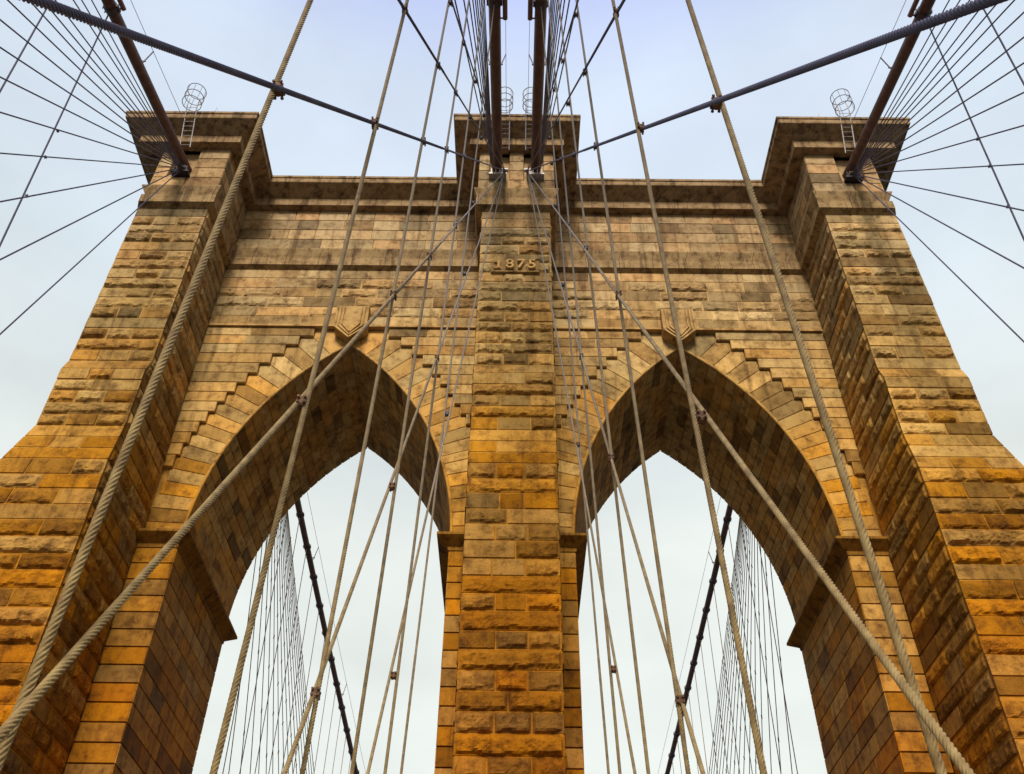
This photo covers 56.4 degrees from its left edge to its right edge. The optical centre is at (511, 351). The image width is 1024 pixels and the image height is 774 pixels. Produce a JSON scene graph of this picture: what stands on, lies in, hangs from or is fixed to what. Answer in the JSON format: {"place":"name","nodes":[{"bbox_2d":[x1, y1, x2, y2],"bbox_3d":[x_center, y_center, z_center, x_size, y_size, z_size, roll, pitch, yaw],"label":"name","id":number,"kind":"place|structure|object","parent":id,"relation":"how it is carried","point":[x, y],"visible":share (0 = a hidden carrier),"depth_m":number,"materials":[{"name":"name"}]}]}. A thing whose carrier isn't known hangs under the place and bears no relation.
{"place":"outdoors","nodes":[
{"label":"outdoors","id":0,"kind":"place"},
{"bbox_2d":[0,0,1023,773],"label":"sky","id":1,"kind":"structure","parent":0,"point":[340,57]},
{"label":"water","id":2,"kind":"structure","parent":0,"visible":0},
{"bbox_2d":[0,111,1023,773],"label":"bridge tower","id":3,"kind":"structure","parent":2,"relation":"on","point":[934,465],"depth_m":40.09,"materials":[{"name":"stone"}]},
{"bbox_2d":[170,163,189,177],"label":"stay bracket","id":4,"kind":"object","parent":3,"relation":"attached to","point":[184,171],"visible":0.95,"depth_m":45.62,"materials":[{"name":"black metal"}]},
{"bbox_2d":[0,19,177,163],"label":"stay rope","id":5,"kind":"object","parent":4,"relation":"attached to","point":[19,35],"visible":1,"depth_m":33.86,"materials":[{"name":"galvanised steel"}]},
{"bbox_2d":[0,47,177,164],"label":"stay rope","id":6,"kind":"object","parent":4,"relation":"attached to","point":[21,61],"visible":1,"depth_m":33.84,"materials":[{"name":"galvanised steel"}]},
{"bbox_2d":[0,168,177,202],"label":"stay rope","id":7,"kind":"object","parent":4,"relation":"attached to","point":[82,186],"visible":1,"depth_m":33.55,"materials":[{"name":"galvanised steel"}]},
{"bbox_2d":[0,112,177,166],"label":"stay rope","id":8,"kind":"object","parent":4,"relation":"attached to","point":[82,137],"visible":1,"depth_m":33.65,"materials":[{"name":"galvanised steel"}]},
{"bbox_2d":[0,171,178,334],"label":"stay rope","id":9,"kind":"object","parent":4,"relation":"attached to","point":[31,305],"visible":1,"depth_m":33.25,"materials":[{"name":"galvanised steel"}]},
{"bbox_2d":[0,76,178,165],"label":"stay rope","id":10,"kind":"object","parent":4,"relation":"attached to","point":[80,116],"visible":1,"depth_m":33.59,"materials":[{"name":"metal"}]},
{"bbox_2d":[0,169,179,259],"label":"stay rope","id":11,"kind":"object","parent":4,"relation":"attached to","point":[82,218],"visible":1,"depth_m":33.30,"materials":[{"name":"steel"}]},
{"bbox_2d":[0,152,179,167],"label":"stay rope","id":12,"kind":"object","parent":4,"relation":"attached to","point":[83,159],"visible":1,"depth_m":33.64,"materials":[{"name":"metal"}]},
{"bbox_2d":[7,0,177,162],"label":"stay rope","id":13,"kind":"object","parent":4,"relation":"attached to","point":[21,13],"visible":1,"depth_m":34.26,"materials":[{"name":"galvanised steel"}]},
{"bbox_2d":[33,5,176,160],"bbox_3d":[-14.681,-13.853,11.854,0.052,39.437,56.384,2,-43,-2],"label":"stay rope","id":14,"kind":"object","parent":4,"relation":"attached to","point":[39,11],"visible":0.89,"depth_m":35.62,"materials":[{"name":"galvanised steel"}]},
{"bbox_2d":[51,11,179,163],"bbox_3d":[-14.674,-15.295,10.327,0.052,39.438,60.578,2,-43,-1],"label":"stay rope","id":15,"kind":"object","parent":4,"relation":"attached to","point":[110,81],"visible":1,"depth_m":36.72,"materials":[{"name":"steel"}]},
{"bbox_2d":[55,0,177,160],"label":"stay rope","id":16,"kind":"object","parent":4,"relation":"attached to","point":[118,83],"visible":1,"depth_m":37.61,"materials":[{"name":"steel"}]},
{"bbox_2d":[73,0,179,162],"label":"stay rope","id":17,"kind":"object","parent":4,"relation":"attached to","point":[127,83],"visible":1,"depth_m":38.71,"materials":[{"name":"steel"}]},
{"bbox_2d":[81,0,180,163],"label":"stay rope","id":18,"kind":"object","parent":4,"relation":"attached to","point":[131,82],"visible":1,"depth_m":39.25,"materials":[{"name":"steel"}]},
{"bbox_2d":[180,83,217,146],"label":"caged ladder","id":19,"kind":"object","parent":3,"relation":"attached to","point":[196,110],"visible":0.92,"depth_m":47.35,"materials":[{"name":"metal"}]},
{"bbox_2d":[101,0,365,773],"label":"cable","id":20,"kind":"object","parent":3,"relation":"attached to","point":[131,50],"visible":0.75,"depth_m":44.82,"materials":[{"name":"metal"}]},
{"bbox_2d":[0,10,46,92],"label":"suspender rope","id":21,"kind":"object","parent":20,"relation":"hanging from","point":[20,54],"visible":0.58,"depth_m":30.34,"materials":[{"name":"metal"}]},
{"bbox_2d":[0,11,109,246],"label":"suspender rope","id":22,"kind":"object","parent":20,"relation":"hanging from","point":[30,180],"visible":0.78,"depth_m":31.62,"materials":[{"name":"galvanised steel"},{"name":"iron"}]},
{"bbox_2d":[239,512,287,773],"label":"suspender rope","id":23,"kind":"object","parent":20,"relation":"hanging from","point":[263,641],"visible":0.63,"depth_m":52.64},
{"bbox_2d":[254,517,299,773],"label":"suspender rope","id":24,"kind":"object","parent":20,"relation":"hanging from","point":[277,642],"visible":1,"depth_m":55.69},
{"bbox_2d":[266,549,306,773],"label":"suspender rope","id":25,"kind":"object","parent":20,"relation":"hanging from","point":[287,660],"visible":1,"depth_m":57.82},
{"bbox_2d":[278,580,312,773],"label":"suspender rope","id":26,"kind":"object","parent":20,"relation":"hanging from","point":[296,679],"visible":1,"depth_m":59.73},
{"bbox_2d":[250,539,266,773],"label":"stay rope","id":27,"kind":"object","parent":3,"relation":"attached to","point":[256,678],"visible":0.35,"depth_m":51.63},
{"bbox_2d":[258,534,269,773],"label":"stay rope","id":28,"kind":"object","parent":3,"relation":"attached to","point":[263,667],"visible":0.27,"depth_m":53.23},
{"bbox_2d":[266,550,272,773],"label":"stay rope","id":29,"kind":"object","parent":3,"relation":"attached to","point":[269,662],"visible":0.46,"depth_m":54.53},
{"bbox_2d":[272,542,274,773],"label":"stay rope","id":30,"kind":"object","parent":3,"relation":"attached to","point":[273,652],"visible":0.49,"depth_m":55.64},
{"bbox_2d":[277,541,278,773],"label":"stay rope","id":31,"kind":"object","parent":3,"relation":"attached to","point":[277,655],"visible":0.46,"depth_m":56.65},
{"bbox_2d":[278,527,283,768],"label":"stay rope","id":32,"kind":"object","parent":3,"relation":"attached to","point":[281,650],"visible":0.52,"depth_m":57.55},
{"bbox_2d":[280,520,288,773],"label":"stay rope","id":33,"kind":"object","parent":3,"relation":"attached to","point":[284,639],"visible":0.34,"depth_m":58.28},
{"bbox_2d":[281,517,292,773],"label":"stay rope","id":34,"kind":"object","parent":3,"relation":"attached to","point":[287,645],"visible":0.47,"depth_m":59.06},
{"bbox_2d":[282,518,296,773],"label":"stay rope","id":35,"kind":"object","parent":3,"relation":"attached to","point":[289,642],"visible":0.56,"depth_m":59.79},
{"bbox_2d":[283,516,299,767],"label":"stay rope","id":36,"kind":"object","parent":3,"relation":"attached to","point":[291,641],"visible":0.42,"depth_m":60.33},
{"bbox_2d":[284,515,302,758],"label":"stay rope","id":37,"kind":"object","parent":3,"relation":"attached to","point":[293,634],"visible":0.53,"depth_m":60.87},
{"bbox_2d":[285,514,306,773],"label":"stay rope","id":38,"kind":"object","parent":3,"relation":"attached to","point":[294,628],"visible":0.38,"depth_m":61.30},
{"bbox_2d":[287,514,311,773],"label":"stay rope","id":39,"kind":"object","parent":3,"relation":"attached to","point":[298,629],"visible":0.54,"depth_m":62.17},
{"bbox_2d":[486,0,506,171],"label":"cable","id":40,"kind":"object","parent":3,"relation":"attached to","point":[495,63],"visible":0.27,"depth_m":40.98,"materials":[{"name":"metal"}]},
{"bbox_2d":[350,0,469,773],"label":"suspender rope","id":41,"kind":"object","parent":40,"relation":"hanging from","point":[393,486],"visible":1,"depth_m":14.57,"materials":[{"name":"metal"}]},
{"bbox_2d":[400,4,494,773],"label":"suspender rope","id":42,"kind":"object","parent":40,"relation":"hanging from","point":[446,413],"visible":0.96,"depth_m":22.61,"materials":[{"name":"metal"}]},
{"bbox_2d":[489,168,507,179],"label":"stay bracket","id":43,"kind":"object","parent":3,"relation":"attached to","point":[495,175],"visible":0.71,"depth_m":45.55,"materials":[{"name":"metal"}]},
{"bbox_2d":[0,172,503,742],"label":"stay rope","id":44,"kind":"object","parent":43,"relation":"attached to","point":[38,692],"visible":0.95,"depth_m":5.60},
{"bbox_2d":[19,0,504,170],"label":"stay rope","id":45,"kind":"object","parent":43,"relation":"attached to","point":[53,6],"visible":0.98,"depth_m":5.72,"materials":[{"name":"galvanised steel"}]},
{"bbox_2d":[282,173,503,773],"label":"stay rope","id":46,"kind":"object","parent":43,"relation":"attached to","point":[308,708],"visible":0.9,"depth_m":12.31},
{"bbox_2d":[366,176,503,773],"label":"stay rope","id":47,"kind":"object","parent":43,"relation":"attached to","point":[391,667],"visible":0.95,"depth_m":18.45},
{"bbox_2d":[397,0,503,169],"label":"stay rope","id":48,"kind":"object","parent":43,"relation":"attached to","point":[421,36],"visible":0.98,"depth_m":17.96,"materials":[{"name":"galvanised steel"}]},
{"bbox_2d":[454,0,493,170],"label":"stay rope","id":49,"kind":"object","parent":43,"relation":"attached to","point":[472,79],"visible":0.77,"depth_m":30.34,"materials":[{"name":"metal"}]},
{"bbox_2d":[451,0,504,168],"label":"stay rope","id":50,"kind":"object","parent":43,"relation":"attached to","point":[474,75],"visible":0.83,"depth_m":25.95,"materials":[{"name":"metal"}]},
{"bbox_2d":[463,0,492,165],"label":"stay rope","id":51,"kind":"object","parent":43,"relation":"attached to","point":[476,73],"visible":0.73,"depth_m":31.19,"materials":[{"name":"metal"}]},
{"bbox_2d":[469,3,492,163],"bbox_3d":[-1.575,-11.885,13.767,0.042,39.479,51.034,0,-43,1],"label":"stay rope","id":52,"kind":"object","parent":43,"relation":"attached to","point":[479,71],"visible":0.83,"depth_m":33.49,"materials":[{"name":"metal"}]},
{"bbox_2d":[524,168,543,180],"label":"stay bracket","id":53,"kind":"object","parent":3,"relation":"attached to","point":[537,176],"visible":0.77,"depth_m":45.56,"materials":[{"name":"metal"}]},
{"bbox_2d":[528,0,578,167],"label":"stay rope","id":54,"kind":"object","parent":53,"relation":"attached to","point":[556,73],"visible":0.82,"depth_m":25.76,"materials":[{"name":"galvanised steel"}]},
{"bbox_2d":[528,0,625,169],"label":"stay rope","id":55,"kind":"object","parent":53,"relation":"attached to","point":[603,36],"visible":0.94,"depth_m":18.30,"materials":[{"name":"galvanised steel"}]},
{"bbox_2d":[528,177,636,773],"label":"stay rope","id":56,"kind":"object","parent":53,"relation":"attached to","point":[618,682],"visible":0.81,"depth_m":19.32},
{"bbox_2d":[528,174,704,773],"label":"stay rope","id":57,"kind":"object","parent":53,"relation":"attached to","point":[689,727],"visible":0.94,"depth_m":13.36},
{"bbox_2d":[528,172,974,773],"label":"stay rope","id":58,"kind":"object","parent":53,"relation":"attached to","point":[942,738],"visible":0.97,"depth_m":5.71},
{"bbox_2d":[528,0,1007,170],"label":"stay rope","id":59,"kind":"object","parent":53,"relation":"attached to","point":[959,11],"visible":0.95,"depth_m":5.29,"materials":[{"name":"steel"}]},
{"bbox_2d":[527,0,549,172],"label":"cable","id":60,"kind":"object","parent":3,"relation":"attached to","point":[538,63],"visible":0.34,"depth_m":40.95,"materials":[{"name":"metal"}]},
{"bbox_2d":[541,6,609,773],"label":"suspender rope","id":61,"kind":"object","parent":60,"relation":"hanging from","point":[578,443],"visible":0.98,"depth_m":22.59,"materials":[{"name":"metal"}]},
{"bbox_2d":[548,0,621,773],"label":"suspender rope","id":62,"kind":"object","parent":60,"relation":"hanging from","point":[612,669],"visible":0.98,"depth_m":18.77,"materials":[{"name":"metal"}]},
{"bbox_2d":[558,0,649,773],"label":"suspender rope","id":63,"kind":"object","parent":60,"relation":"hanging from","point":[569,104],"visible":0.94,"depth_m":16.14,"materials":[{"name":"metal"}]},
{"bbox_2d":[574,0,690,773],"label":"suspender rope","id":64,"kind":"object","parent":60,"relation":"hanging from","point":[679,699],"visible":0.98,"depth_m":12.55,"materials":[{"name":"metal"}]},
{"bbox_2d":[611,0,767,773],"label":"suspender rope","id":65,"kind":"object","parent":60,"relation":"hanging from","point":[698,417],"visible":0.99,"depth_m":8.69,"materials":[{"name":"metal"}]},
{"bbox_2d":[685,0,946,773],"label":"suspender rope","id":66,"kind":"object","parent":60,"relation":"hanging from","point":[911,680],"visible":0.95,"depth_m":5.91,"materials":[{"name":"metal"}]},
{"bbox_2d":[709,517,739,772],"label":"stay rope","id":67,"kind":"object","parent":3,"relation":"attached to","point":[724,647],"visible":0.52,"depth_m":63.16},
{"bbox_2d":[716,520,741,773],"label":"stay rope","id":68,"kind":"object","parent":3,"relation":"attached to","point":[728,651],"visible":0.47,"depth_m":61.72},
{"bbox_2d":[719,521,742,773],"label":"stay rope","id":69,"kind":"object","parent":3,"relation":"attached to","point":[731,645],"visible":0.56,"depth_m":61.02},
{"bbox_2d":[722,522,743,773],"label":"stay rope","id":70,"kind":"object","parent":3,"relation":"attached to","point":[733,647],"visible":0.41,"depth_m":60.54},
{"bbox_2d":[726,523,744,770],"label":"stay rope","id":71,"kind":"object","parent":3,"relation":"attached to","point":[735,651],"visible":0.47,"depth_m":59.82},
{"bbox_2d":[743,531,750,773],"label":"stay rope","id":72,"kind":"object","parent":3,"relation":"attached to","point":[747,647],"visible":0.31,"depth_m":56.52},
{"bbox_2d":[754,537,755,773],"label":"stay rope","id":73,"kind":"object","parent":3,"relation":"attached to","point":[755,643],"visible":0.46,"depth_m":54.53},
{"bbox_2d":[764,552,780,767],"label":"stay rope","id":74,"kind":"object","parent":3,"relation":"attached to","point":[773,665],"visible":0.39,"depth_m":50.45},
{"bbox_2d":[658,0,935,773],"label":"cable","id":75,"kind":"object","parent":3,"relation":"attached to","point":[924,8],"visible":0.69,"depth_m":44.32,"materials":[{"name":"metal"}]},
{"bbox_2d":[713,584,744,773],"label":"suspender rope","id":76,"kind":"object","parent":75,"relation":"hanging from","point":[726,679],"visible":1,"depth_m":59.89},
{"bbox_2d":[728,524,763,754],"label":"suspender rope","id":77,"kind":"object","parent":75,"relation":"hanging from","point":[744,629],"visible":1,"depth_m":56.34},
{"bbox_2d":[757,541,762,747],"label":"stay rope","id":78,"kind":"object","parent":75,"relation":"hanging from","point":[759,642],"visible":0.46,"depth_m":53.49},
{"bbox_2d":[740,518,780,773],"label":"suspender rope","id":79,"kind":"object","parent":75,"relation":"hanging from","point":[760,643],"visible":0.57,"depth_m":52.56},
{"bbox_2d":[760,546,771,773],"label":"stay rope","id":80,"kind":"object","parent":75,"relation":"hanging from","point":[766,664],"visible":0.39,"depth_m":51.91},
{"bbox_2d":[758,542,797,773],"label":"suspender rope","id":81,"kind":"object","parent":75,"relation":"hanging from","point":[778,659],"visible":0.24,"depth_m":49.05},
{"bbox_2d":[770,562,792,773],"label":"stay rope","id":82,"kind":"object","parent":75,"relation":"hanging from","point":[781,667],"visible":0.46,"depth_m":48.98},
{"bbox_2d":[924,16,1023,240],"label":"suspender rope","id":83,"kind":"object","parent":75,"relation":"hanging from","point":[995,175],"visible":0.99,"depth_m":31.74,"materials":[{"name":"steel"}]},
{"bbox_2d":[983,9,1023,85],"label":"suspender rope","id":84,"kind":"object","parent":75,"relation":"hanging from","point":[1007,53],"visible":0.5,"depth_m":30.55,"materials":[{"name":"metal"}]},
{"bbox_2d":[818,88,854,152],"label":"caged ladder","id":85,"kind":"object","parent":3,"relation":"attached to","point":[839,104],"visible":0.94,"depth_m":47.19,"materials":[{"name":"metal"}]},
{"bbox_2d":[844,169,863,183],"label":"stay bracket","id":86,"kind":"object","parent":3,"relation":"attached to","point":[850,178],"visible":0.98,"depth_m":45.49,"materials":[{"name":"black metal"}]},
{"bbox_2d":[856,0,949,166],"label":"stay rope","id":87,"kind":"object","parent":86,"relation":"attached to","point":[902,84],"visible":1,"depth_m":39.41,"materials":[{"name":"metal"}]},
{"bbox_2d":[855,0,960,168],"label":"stay rope","id":88,"kind":"object","parent":86,"relation":"attached to","point":[907,84],"visible":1,"depth_m":38.73,"materials":[{"name":"metal"}]},
{"bbox_2d":[856,0,969,167],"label":"stay rope","id":89,"kind":"object","parent":86,"relation":"attached to","point":[910,87],"visible":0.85,"depth_m":38.34,"materials":[{"name":"steel"}]},
{"bbox_2d":[856,11,978,168],"bbox_3d":[14.909,-17.160,7.887,0.052,39.439,66.874,-1,-43,2],"label":"stay rope","id":90,"kind":"object","parent":86,"relation":"attached to","point":[921,84],"visible":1,"depth_m":37.07,"materials":[{"name":"steel"}]},
{"bbox_2d":[857,5,995,167],"bbox_3d":[14.900,-15.271,9.886,0.052,39.438,61.380,-1,-43,2],"label":"stay rope","id":91,"kind":"object","parent":86,"relation":"attached to","point":[931,80],"visible":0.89,"depth_m":35.98,"materials":[{"name":"steel"}]},
{"bbox_2d":[857,0,1014,168],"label":"stay rope","id":92,"kind":"object","parent":86,"relation":"attached to","point":[995,20],"visible":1,"depth_m":34.96,"materials":[{"name":"steel"}]},
{"bbox_2d":[855,175,1023,268],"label":"stay rope","id":93,"kind":"object","parent":86,"relation":"attached to","point":[1017,264],"visible":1,"depth_m":33.70,"materials":[{"name":"steel"}]},
{"bbox_2d":[856,177,1023,342],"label":"stay rope","id":94,"kind":"object","parent":86,"relation":"attached to","point":[1005,323],"visible":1,"depth_m":33.19,"materials":[{"name":"steel"}]},
{"bbox_2d":[856,163,1023,173],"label":"stay rope","id":95,"kind":"object","parent":86,"relation":"attached to","point":[946,168],"visible":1,"depth_m":33.90,"materials":[{"name":"metal"}]},
{"bbox_2d":[857,174,1023,210],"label":"stay rope","id":96,"kind":"object","parent":86,"relation":"attached to","point":[946,193],"visible":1,"depth_m":33.85,"materials":[{"name":"metal"}]},
{"bbox_2d":[857,36,1023,169],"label":"stay rope","id":97,"kind":"object","parent":86,"relation":"attached to","point":[1013,45],"visible":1,"depth_m":34.23,"materials":[{"name":"steel"}]},
{"bbox_2d":[857,62,1023,170],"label":"stay rope","id":98,"kind":"object","parent":86,"relation":"attached to","point":[946,113],"visible":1,"depth_m":34.31,"materials":[{"name":"steel"}]},
{"bbox_2d":[857,92,1023,171],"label":"stay rope","id":99,"kind":"object","parent":86,"relation":"attached to","point":[946,129],"visible":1,"depth_m":34.23,"materials":[{"name":"steel"}]},
{"bbox_2d":[857,125,1023,172],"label":"stay rope","id":100,"kind":"object","parent":86,"relation":"attached to","point":[946,147],"visible":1,"depth_m":34.28,"materials":[{"name":"steel"}]},
{"bbox_2d":[858,12,1023,168],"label":"stay rope","id":101,"kind":"object","parent":86,"relation":"attached to","point":[1003,31],"visible":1,"depth_m":34.36,"materials":[{"name":"steel"}]},
{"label":"walkway","id":102,"kind":"structure","parent":0,"visible":0},
{"bbox_2d":[0,0,312,770],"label":"suspender rope","id":103,"kind":"object","parent":102,"relation":"attached to","point":[38,663],"visible":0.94,"depth_m":5.38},
{"bbox_2d":[209,0,408,773],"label":"suspender rope","id":104,"kind":"object","parent":102,"relation":"attached to","point":[303,401],"visible":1,"depth_m":8.37,"materials":[{"name":"metal"}]},
{"bbox_2d":[300,0,452,773],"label":"suspender rope","id":105,"kind":"object","parent":102,"relation":"attached to","point":[316,692],"visible":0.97,"depth_m":11.90,"materials":[{"name":"metal"}]},
{"bbox_2d":[383,0,483,773],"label":"suspender rope","id":106,"kind":"object","parent":102,"relation":"attached to","point":[394,675],"visible":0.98,"depth_m":17.86,"materials":[{"name":"metal"}]},
{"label":"road","id":107,"kind":"structure","parent":0,"visible":0},
{"bbox_2d":[91,0,179,161],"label":"stay rope","id":108,"kind":"object","parent":107,"relation":"attached to","point":[135,80],"visible":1,"depth_m":39.71,"materials":[{"name":"steel"}]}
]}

